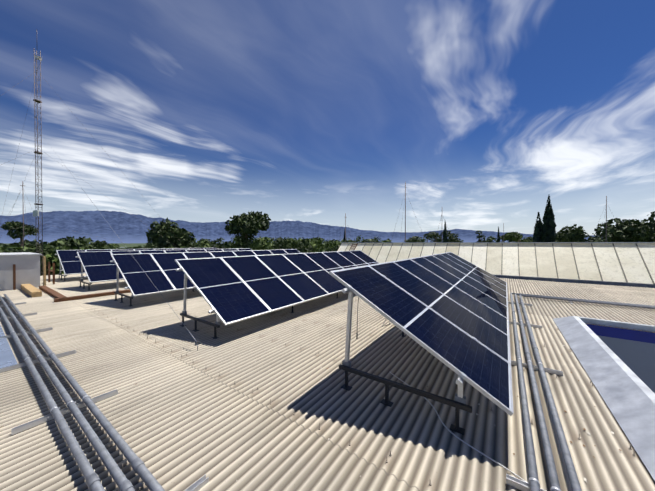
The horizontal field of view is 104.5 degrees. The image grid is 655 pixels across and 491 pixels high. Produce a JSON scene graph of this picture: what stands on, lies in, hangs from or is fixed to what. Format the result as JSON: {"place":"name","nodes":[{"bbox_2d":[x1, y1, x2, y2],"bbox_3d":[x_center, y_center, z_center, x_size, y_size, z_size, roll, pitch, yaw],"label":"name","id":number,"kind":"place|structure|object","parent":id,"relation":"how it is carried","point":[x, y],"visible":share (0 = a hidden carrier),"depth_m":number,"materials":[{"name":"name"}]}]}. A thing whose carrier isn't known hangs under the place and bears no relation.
{"place":"outdoors","nodes":[
{"label":"outdoors","id":0,"kind":"place"},
{"bbox_2d":[1,243,324,251],"bbox_3d":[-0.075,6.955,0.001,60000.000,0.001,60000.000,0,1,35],"label":"ground","id":1,"kind":"structure","parent":0,"point":[129,244],"depth_m":1212.74,"materials":[{"name":"green plant"}]},
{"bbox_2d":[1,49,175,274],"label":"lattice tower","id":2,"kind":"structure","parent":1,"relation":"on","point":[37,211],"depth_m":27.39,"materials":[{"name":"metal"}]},
{"bbox_2d":[0,232,532,274],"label":"bushes","id":3,"kind":"object","parent":1,"relation":"on","point":[264,243],"visible":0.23,"depth_m":58.09,"materials":[{"name":"green plant"}]},
{"bbox_2d":[0,211,654,275],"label":"olive trees","id":4,"kind":"object","parent":1,"relation":"on","point":[244,225],"visible":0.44,"depth_m":40.75,"materials":[{"name":"green plant"}]},
{"bbox_2d":[4,181,654,248],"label":"antenna masts","id":5,"kind":"object","parent":1,"relation":"on","point":[345,220],"visible":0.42,"depth_m":29.46,"materials":[{"name":"metal"}]},
{"bbox_2d":[343,194,556,241],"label":"cypress trees","id":6,"kind":"object","parent":1,"relation":"on","point":[545,231],"visible":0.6,"depth_m":54.05,"materials":[{"name":"green plant"}]},
{"bbox_2d":[337,242,654,283],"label":"sawtooth roof","id":7,"kind":"structure","parent":1,"relation":"on","point":[631,262],"depth_m":12.77,"materials":[{"name":"yellow"}]},
{"bbox_2d":[492,274,654,287],"bbox_3d":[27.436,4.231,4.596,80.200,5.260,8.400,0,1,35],"label":"valley gutter","id":8,"kind":"object","parent":1,"relation":"on","point":[642,285],"depth_m":11.38,"materials":[{"name":"metal"}]},
{"bbox_2d":[0,210,608,242],"bbox_3d":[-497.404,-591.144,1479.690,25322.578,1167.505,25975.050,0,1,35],"label":"mountains","id":9,"kind":"structure","parent":0,"point":[125,227],"depth_m":8903.78,"materials":[{"name":"blue stone"}]},
{"bbox_2d":[0,0,654,234],"label":"sky","id":10,"kind":"structure","parent":0,"point":[314,111],"materials":[{"name":"blue"}]},
{"bbox_2d":[585,323,654,332],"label":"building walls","id":11,"kind":"structure","parent":0,"point":[621,328],"depth_m":5.41,"materials":[{"name":"concrete"}]},
{"bbox_2d":[0,273,654,490],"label":"roof","id":12,"kind":"structure","parent":11,"relation":"on","point":[177,421],"depth_m":2.73,"materials":[{"name":"beige metal"}]},
{"bbox_2d":[0,325,17,367],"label":"skylight panel","id":13,"kind":"object","parent":12,"relation":"on","point":[7,357],"visible":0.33,"depth_m":3.93,"materials":[{"name":"blue glass"}]},
{"bbox_2d":[0,252,41,290],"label":"wall","id":14,"kind":"structure","parent":12,"relation":"on","point":[27,267],"depth_m":9.61,"materials":[{"name":"paint"}]},
{"bbox_2d":[21,256,45,297],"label":"timber pieces","id":15,"kind":"object","parent":12,"relation":"on","point":[30,290],"visible":0.79,"depth_m":8.95,"materials":[{"name":"yellow wood"}]},
{"bbox_2d":[13,262,130,301],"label":"rusty steel beams","id":16,"kind":"structure","parent":12,"relation":"on","point":[57,296],"depth_m":8.55,"materials":[{"name":"metal"}]},
{"bbox_2d":[39,131,199,350],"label":"guy wire","id":17,"kind":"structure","parent":12,"relation":"on","point":[149,278],"depth_m":5.11,"materials":[{"name":"metal"}]},
{"bbox_2d":[55,248,216,280],"bbox_3d":[-10.079,0.895,15.301,1.839,1.401,8.550,0,1,35],"label":"solar array","id":18,"kind":"object","parent":12,"relation":"on","point":[70,263],"visible":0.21,"depth_m":12.33,"materials":[{"name":"blue glass"}]},
{"bbox_2d":[76,248,251,290],"bbox_3d":[-6.842,0.917,13.038,1.839,1.400,8.550,0,1,35],"label":"solar array","id":19,"kind":"object","parent":12,"relation":"on","point":[98,266],"visible":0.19,"depth_m":10.09,"materials":[{"name":"blue glass"}]},
{"bbox_2d":[110,249,299,306],"bbox_3d":[-3.482,0.940,10.689,1.839,1.400,8.550,0,1,35],"label":"solar array","id":20,"kind":"object","parent":12,"relation":"on","point":[162,273],"visible":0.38,"depth_m":7.94,"materials":[{"name":"blue glass"}]},
{"bbox_2d":[175,250,377,338],"bbox_3d":[-0.097,0.963,8.323,1.838,1.400,8.550,0,1,35],"label":"solar array","id":21,"kind":"object","parent":12,"relation":"on","point":[233,289],"visible":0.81,"depth_m":6.01,"materials":[{"name":"blue glass"}]},
{"bbox_2d":[1,298,621,481],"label":"roof debris","id":22,"kind":"object","parent":12,"relation":"on","point":[477,414],"visible":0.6,"depth_m":2.34,"materials":[{"name":"brown plant"}]},
{"bbox_2d":[0,293,654,490],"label":"conduit pipes","id":23,"kind":"object","parent":12,"relation":"on","point":[121,480],"visible":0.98,"depth_m":2.44,"materials":[{"name":"metal"}]},
{"bbox_2d":[25,296,635,490],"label":"roof screws","id":24,"kind":"object","parent":12,"relation":"on","point":[430,484],"visible":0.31,"depth_m":2.95,"materials":[{"name":"metal"}]},
{"bbox_2d":[329,252,513,434],"bbox_3d":[3.173,0.985,6.037,1.838,1.400,8.550,0,1,35],"label":"solar array","id":25,"kind":"object","parent":12,"relation":"on","point":[449,310],"visible":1,"depth_m":3.24,"materials":[{"name":"blue glass"}]},
{"bbox_2d":[356,297,389,338],"bbox_3d":[0.786,0.848,3.286,0.313,0.531,1.011,1,1,42],"label":"cable","id":26,"kind":"object","parent":25,"relation":"hanging from","point":[357,321],"visible":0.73,"depth_m":3.02,"materials":[{"name":"black plastic"}]},
{"bbox_2d":[390,372,527,482],"bbox_3d":[1.184,1.714,2.386,0.141,0.010,2.183,0,1,-19],"label":"loose cable","id":27,"kind":"object","parent":12,"relation":"on","point":[465,442],"visible":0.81,"depth_m":2.18,"materials":[{"name":"white plastic"}]},
{"bbox_2d":[553,316,654,480],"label":"skylight curb","id":28,"kind":"structure","parent":12,"relation":"on","point":[626,392],"depth_m":2.96,"materials":[{"name":"grey metal"}]},
{"bbox_2d":[532,280,654,331],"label":"roof","id":29,"kind":"structure","parent":11,"relation":"on","point":[624,294],"depth_m":7.73,"materials":[{"name":"beige metal"}]},
{"bbox_2d":[586,324,654,392],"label":"light well walls","id":30,"kind":"structure","parent":11,"relation":"on","point":[633,351],"depth_m":4.82,"materials":[{"name":"paint"}]}
]}

